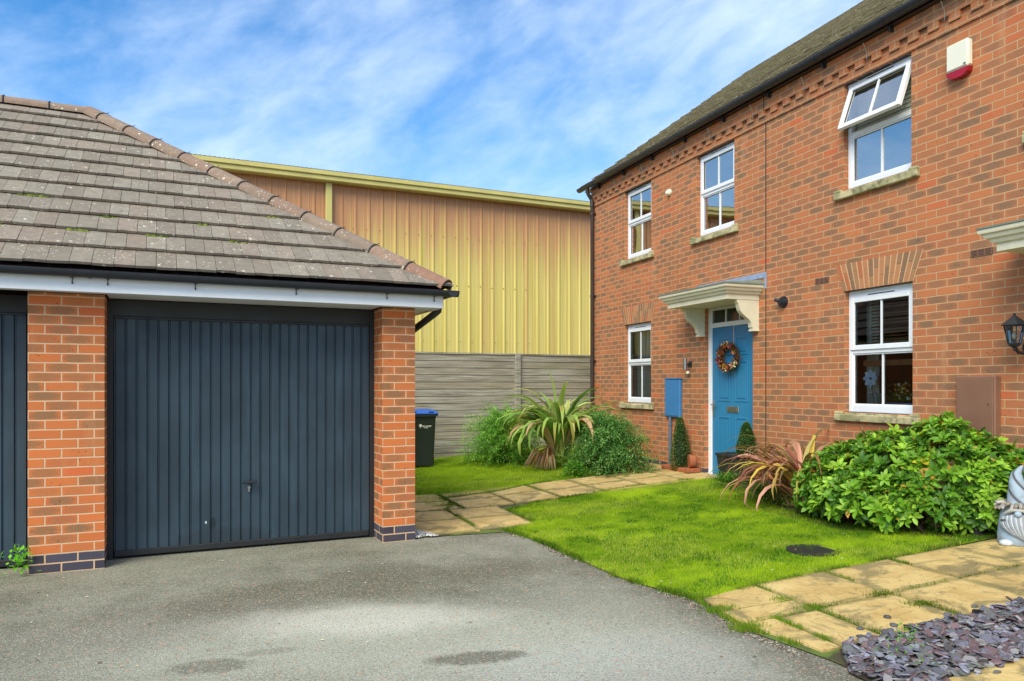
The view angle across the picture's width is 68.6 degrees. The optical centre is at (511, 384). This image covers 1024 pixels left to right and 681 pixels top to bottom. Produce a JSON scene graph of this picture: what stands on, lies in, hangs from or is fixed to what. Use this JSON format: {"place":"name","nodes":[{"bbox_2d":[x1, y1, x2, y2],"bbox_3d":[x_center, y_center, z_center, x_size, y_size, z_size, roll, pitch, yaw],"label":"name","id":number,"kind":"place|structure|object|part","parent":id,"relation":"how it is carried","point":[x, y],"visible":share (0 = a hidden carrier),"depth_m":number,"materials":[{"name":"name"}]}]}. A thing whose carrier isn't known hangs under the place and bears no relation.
{"place":"outdoors","nodes":[
{"label":"outdoors","id":0,"kind":"place"},
{"bbox_2d":[0,94,459,574],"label":"garage","id":1,"kind":"structure","parent":0,"point":[196,353],"depth_m":6.65,"materials":[{"name":"brick"}]},
{"bbox_2d":[0,312,26,566],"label":"garage door","id":2,"kind":"structure","parent":1,"relation":"in","point":[13,326],"depth_m":6.03,"materials":[{"name":"paint"}]},
{"bbox_2d":[114,316,368,556],"bbox_3d":[-2.367,0.437,6.783,2.186,2.040,0.105,0,0,-25],"label":"garage door","id":3,"kind":"structure","parent":1,"relation":"in","point":[228,433],"depth_m":6.75,"materials":[{"name":"paint"}]},
{"bbox_2d":[0,0,862,200],"label":"sky","id":4,"kind":"structure","parent":0,"point":[535,97],"materials":[{"name":"blue"}]},
{"bbox_2d":[0,525,996,680],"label":"driveway","id":5,"kind":"structure","parent":0,"point":[415,626],"depth_m":4.67,"materials":[{"name":"grey asphalt"}]},
{"bbox_2d":[1,544,40,577],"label":"weed","id":6,"kind":"object","parent":5,"relation":"on","point":[18,560],"visible":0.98,"depth_m":5.76,"materials":[{"name":"green plant"}]},
{"bbox_2d":[415,529,438,537],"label":"pebbles","id":7,"kind":"object","parent":5,"relation":"on","point":[420,534],"visible":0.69,"depth_m":7.29,"materials":[{"name":"stone"}]},
{"bbox_2d":[502,532,809,658],"bbox_3d":[0.917,1.464,5.534,0.246,0.025,4.569,0,0,-24],"label":"grit","id":8,"kind":"object","parent":5,"relation":"on","point":[700,606],"visible":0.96,"depth_m":4.74,"materials":[{"name":"gravel"}]},
{"bbox_2d":[415,475,1020,645],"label":"weeds","id":9,"kind":"object","parent":5,"relation":"on","point":[743,626],"visible":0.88,"depth_m":4.71,"materials":[{"name":"green plant"}]},
{"bbox_2d":[415,445,604,505],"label":"lawn","id":10,"kind":"structure","parent":0,"point":[451,458],"depth_m":11.63,"materials":[{"name":"green plant"}]},
{"bbox_2d":[415,409,438,465],"bbox_3d":[-1.612,0.928,13.225,0.560,1.005,0.686,0,0,-13],"label":"wheelie bin","id":11,"kind":"object","parent":10,"relation":"on","point":[425,419],"visible":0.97,"depth_m":12.98,"materials":[{"name":"plastic"}]},
{"bbox_2d":[415,454,584,504],"bbox_3d":[-1.012,1.346,11.410,5.019,0.242,5.205,0,0,0],"label":"clover","id":12,"kind":"object","parent":10,"relation":"on","point":[487,479],"visible":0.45,"depth_m":11.46,"materials":[{"name":"green plant"}]},
{"bbox_2d":[453,400,548,468],"bbox_3d":[-0.191,0.833,13.115,1.651,1.196,2.300,0,0,-20],"label":"shrub","id":13,"kind":"object","parent":10,"relation":"on","point":[494,446],"visible":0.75,"depth_m":12.85,"materials":[{"name":"green plant"}]},
{"bbox_2d":[495,368,634,469],"bbox_3d":[0.760,0.514,11.906,2.117,1.602,2.207,0,0,-20],"label":"flax plant","id":14,"kind":"object","parent":10,"relation":"on","point":[557,427],"visible":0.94,"depth_m":11.65,"materials":[{"name":"green plant"}]},
{"bbox_2d":[559,459,596,477],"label":"ground plant","id":15,"kind":"object","parent":10,"relation":"on","point":[576,466],"visible":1,"depth_m":10.86,"materials":[{"name":"green plant"}]},
{"bbox_2d":[558,408,661,476],"bbox_3d":[1.428,0.854,11.357,1.487,1.044,1.752,0,0,-20],"label":"shrub","id":16,"kind":"object","parent":10,"relation":"on","point":[606,448],"visible":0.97,"depth_m":11.05,"materials":[{"name":"green plant"}]},
{"bbox_2d":[417,471,620,536],"bbox_3d":[0.475,1.363,10.147,5.909,0.210,3.325,0,0,-41],"label":"path bedding","id":17,"kind":"object","parent":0,"point":[504,507],"visible":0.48,"depth_m":7.57,"materials":[{"name":"grey concrete"}]},
{"bbox_2d":[415,460,718,534],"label":"path","id":18,"kind":"structure","parent":0,"point":[481,516],"depth_m":9.43,"materials":[{"name":"beige stone"}]},
{"bbox_2d":[661,464,700,472],"bbox_3d":[2.464,1.220,10.975,0.220,0.059,0.710,0,0,-20],"label":"terracotta trough","id":19,"kind":"object","parent":18,"relation":"on","point":[685,469],"visible":0.94,"depth_m":10.75,"materials":[{"name":"orange ceramic"}]},
{"bbox_2d":[669,416,690,468],"bbox_3d":[2.459,0.840,10.940,0.336,0.776,0.334,0,0,-20],"label":"cone topiary","id":20,"kind":"object","parent":19,"relation":"on","point":[679,452],"visible":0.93,"depth_m":10.88,"materials":[{"name":"green plant"}]},
{"bbox_2d":[687,454,695,467],"bbox_3d":[2.576,1.095,10.761,0.085,0.200,0.200,0,0,0],"label":"terracotta pot","id":21,"kind":"object","parent":19,"relation":"on","point":[691,461],"visible":1,"depth_m":10.70,"materials":[{"name":"orange ceramic"}]},
{"bbox_2d":[439,460,996,600],"bbox_3d":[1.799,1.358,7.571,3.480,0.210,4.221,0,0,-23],"label":"lawn","id":22,"kind":"structure","parent":0,"point":[700,562],"depth_m":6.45,"materials":[{"name":"green plant"}]},
{"bbox_2d":[703,469,746,489],"bbox_3d":[2.606,1.200,9.203,0.653,0.339,0.535,0,0,42],"label":"weed","id":23,"kind":"object","parent":22,"relation":"on","point":[729,479],"visible":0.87,"depth_m":9.16,"materials":[{"name":"green plant"}]},
{"bbox_2d":[786,544,841,556],"bbox_3d":[2.464,1.350,6.120,0.430,0.022,0.430,0,0,0],"label":"drain cover","id":24,"kind":"object","parent":22,"relation":"on","point":[820,550],"visible":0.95,"depth_m":6.08,"materials":[{"name":"metal"}]},
{"bbox_2d":[718,483,996,538],"bbox_3d":[3.163,1.276,7.911,1.170,0.054,3.780,0,0,-20],"label":"flower bed","id":25,"kind":"object","parent":22,"relation":"on","point":[851,518],"visible":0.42,"depth_m":7.08,"materials":[{"name":"soil"}]},
{"bbox_2d":[715,452,758,484],"bbox_3d":[2.877,1.075,9.609,0.364,0.391,0.444,0,0,-20],"label":"planter","id":26,"kind":"object","parent":25,"relation":"on","point":[725,467],"visible":0.56,"depth_m":9.47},
{"bbox_2d":[735,421,756,455],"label":"cone topiary","id":27,"kind":"object","parent":26,"relation":"on","point":[746,431],"visible":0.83,"depth_m":9.40,"materials":[{"name":"green plant"}]},
{"bbox_2d":[728,481,795,508],"bbox_3d":[2.793,1.193,8.230,0.608,0.309,1.200,0,0,-20],"label":"ground plant","id":28,"kind":"object","parent":25,"relation":"on","point":[767,495],"visible":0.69,"depth_m":8.18,"materials":[{"name":"green plant"}]},
{"bbox_2d":[703,429,852,509],"bbox_3d":[3.050,0.887,7.979,1.798,0.796,1.711,0,0,41],"label":"flax plant","id":29,"kind":"object","parent":25,"relation":"on","point":[786,469],"visible":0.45,"depth_m":7.89,"materials":[{"name":"brown plant"}]},
{"bbox_2d":[790,411,1023,535],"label":"glossy bush","id":30,"kind":"object","parent":25,"relation":"on","point":[978,476],"visible":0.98,"depth_m":6.43,"materials":[{"name":"green plant"}]},
{"bbox_2d":[968,521,985,535],"bbox_3d":[3.913,1.202,6.313,0.164,0.141,0.164,0,0,-20],"label":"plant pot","id":31,"kind":"object","parent":25,"relation":"on","point":[977,532],"visible":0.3,"depth_m":6.26,"materials":[{"name":"black plastic"}]},
{"bbox_2d":[704,586,840,652],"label":"path","id":32,"kind":"structure","parent":0,"point":[750,603],"depth_m":4.74,"materials":[{"name":"beige stone"}]},
{"bbox_2d":[700,539,991,665],"bbox_3d":[3.281,1.356,4.312,3.440,0.199,2.990,0,0,-20],"label":"path bedding","id":33,"kind":"object","parent":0,"point":[835,656],"visible":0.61,"depth_m":4.07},
{"bbox_2d":[757,539,1023,646],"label":"path","id":34,"kind":"structure","parent":0,"point":[993,585],"depth_m":5.02,"materials":[{"name":"beige stone"}]},
{"bbox_2d":[994,465,1023,546],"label":"garden gnome","id":35,"kind":"object","parent":34,"relation":"on","point":[1010,530],"visible":1,"depth_m":5.90,"materials":[{"name":"paint"}]},
{"bbox_2d":[839,596,1023,680],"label":"slate chippings","id":36,"kind":"object","parent":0,"point":[965,652],"visible":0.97,"depth_m":3.95,"materials":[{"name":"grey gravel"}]},
{"bbox_2d":[871,617,941,663],"bbox_3d":[2.012,1.307,3.840,0.329,0.284,0.213,0,0,31],"label":"weed","id":37,"kind":"object","parent":36,"relation":"on","point":[907,638],"visible":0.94,"depth_m":3.81,"materials":[{"name":"green plant"}]},
{"bbox_2d":[949,657,1023,680],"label":"path","id":38,"kind":"structure","parent":0,"point":[1013,671],"depth_m":3.64,"materials":[{"name":"beige stone"}]},
{"label":"ground","id":39,"kind":"structure","parent":0,"visible":0},
{"bbox_2d":[189,153,589,355],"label":"warehouse","id":40,"kind":"structure","parent":39,"relation":"on","point":[514,267],"depth_m":19.69,"materials":[{"name":"metal"}]},
{"bbox_2d":[415,352,589,457],"bbox_3d":[0.103,0.443,15.197,9.750,2.165,0.110,0,0,-25],"label":"wooden fence","id":41,"kind":"object","parent":39,"relation":"on","point":[452,389],"visible":0.2,"depth_m":14.85,"materials":[{"name":"wood"}]},
{"bbox_2d":[576,0,1023,512],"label":"brick house","id":42,"kind":"structure","parent":39,"relation":"on","point":[826,225],"depth_m":8.58,"materials":[{"name":"brick"}]},
{"bbox_2d":[619,182,653,266],"bbox_3d":[2.163,-2.666,12.464,0.280,1.258,1.080,0,0,-20],"label":"window","id":43,"kind":"structure","parent":42,"relation":"in","point":[639,199],"depth_m":12.51,"materials":[{"name":"white plastic"}]},
{"bbox_2d":[619,322,653,409],"bbox_3d":[2.185,-0.315,12.476,0.329,1.416,1.072,0,0,-20],"label":"window","id":44,"kind":"structure","parent":42,"relation":"in","point":[643,361],"depth_m":12.61,"materials":[{"name":"white plastic"}]},
{"bbox_2d":[665,189,671,195],"bbox_3d":[2.387,-2.955,11.496,0.080,0.100,0.100,0,0,-20],"label":"motion sensor","id":45,"kind":"object","parent":42,"relation":"attached to","point":[668,192],"visible":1,"depth_m":11.47,"materials":[{"name":"beige plastic"}]},
{"bbox_2d":[664,378,682,462],"bbox_3d":[2.442,0.585,11.373,0.063,1.380,0.430,0,0,-20],"label":"meter cabinet","id":46,"kind":"object","parent":42,"relation":"attached to","point":[673,397],"visible":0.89,"depth_m":11.34,"materials":[{"name":"blue paint"}]},
{"bbox_3d":[2.420,0.198,11.364,0.005,0.525,0.360,0,0,-20],"label":"door","id":47,"kind":"part","parent":46,"relation":"part of","materials":[{"name":"blue paint"}]},
{"bbox_2d":[683,358,691,373],"bbox_3d":[2.559,-0.272,10.963,0.128,0.236,0.080,0,0,-20],"label":"wall light","id":48,"kind":"object","parent":42,"relation":"attached to","point":[685,363],"visible":1,"depth_m":10.94,"materials":[{"name":"metal"}]},
{"bbox_2d":[690,142,738,244],"bbox_3d":[2.882,-2.666,10.413,0.195,1.258,1.175,0,0,-20],"label":"window","id":49,"kind":"structure","parent":42,"relation":"in","point":[717,167],"depth_m":10.49,"materials":[{"name":"white plastic"}]},
{"bbox_2d":[711,324,752,473],"bbox_3d":[2.990,0.224,10.197,0.098,2.052,0.899,0,0,-20],"label":"door","id":50,"kind":"structure","parent":42,"relation":"in","point":[732,404],"depth_m":10.22,"materials":[{"name":"blue paint"}]},
{"bbox_2d":[713,340,741,372],"bbox_3d":[2.903,-0.385,10.155,0.184,0.457,0.512,0,0,-20],"label":"door wreath","id":51,"kind":"object","parent":50,"relation":"hanging from","point":[721,361],"depth_m":10.15,"materials":[{"name":"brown plant"}]},
{"bbox_2d":[863,370,876,403],"bbox_3d":[3.883,0.043,8.100,0.058,0.426,0.200,0,0,-20],"label":"flower ornament","id":52,"kind":"object","parent":42,"relation":"on","point":[870,378],"visible":0.98,"depth_m":8.09,"materials":[{"name":"blue"}]},
{"bbox_2d":[868,392,880,403],"bbox_3d":[3.934,0.170,8.153,0.095,0.178,0.145,0,0,-20],"label":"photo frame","id":53,"kind":"object","parent":42,"relation":"on","point":[878,399],"visible":0.69,"depth_m":8.13,"materials":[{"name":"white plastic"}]},
{"bbox_2d":[833,56,919,200],"bbox_3d":[3.803,-2.666,7.830,0.266,1.258,1.088,0,0,-20],"label":"window","id":54,"kind":"structure","parent":42,"relation":"in","point":[881,148],"depth_m":7.84,"materials":[{"name":"white plastic"}]},
{"bbox_2d":[834,282,920,424],"bbox_3d":[3.987,-0.315,7.886,0.502,1.416,1.093,0,0,-20],"label":"window","id":55,"kind":"structure","parent":42,"relation":"in","point":[873,348],"depth_m":7.90,"materials":[{"name":"white plastic"}]},
{"bbox_2d":[876,377,912,404],"bbox_3d":[4.119,0.083,7.784,0.302,0.351,0.911,0,0,-20],"label":"flower trough","id":56,"kind":"object","parent":42,"relation":"on","point":[899,394],"visible":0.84,"depth_m":7.81,"materials":[{"name":"green plant"}]},
{"bbox_2d":[946,38,972,79],"bbox_3d":[4.105,-2.981,6.886,0.078,0.328,0.230,0,0,-20],"label":"alarm box","id":57,"kind":"object","parent":42,"relation":"attached to","point":[959,59],"visible":1,"depth_m":6.84,"materials":[{"name":"beige plastic"}]},
{"bbox_2d":[956,376,1000,446],"bbox_3d":[4.163,0.233,6.710,0.092,0.625,0.380,0,0,-20],"label":"meter cabinet","id":58,"kind":"object","parent":42,"relation":"attached to","point":[978,402],"visible":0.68,"depth_m":6.64,"materials":[{"name":"brown paint"}]},
{"bbox_3d":[4.129,0.233,6.700,0.007,0.595,0.349,0,0,-20],"label":"door","id":59,"kind":"part","parent":58,"relation":"part of","materials":[{"name":"brown paint"}]},
{"bbox_2d":[1001,313,1023,354],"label":"wall lantern","id":60,"kind":"object","parent":42,"relation":"attached to","point":[1008,325],"depth_m":6.22,"materials":[{"name":"metal"}]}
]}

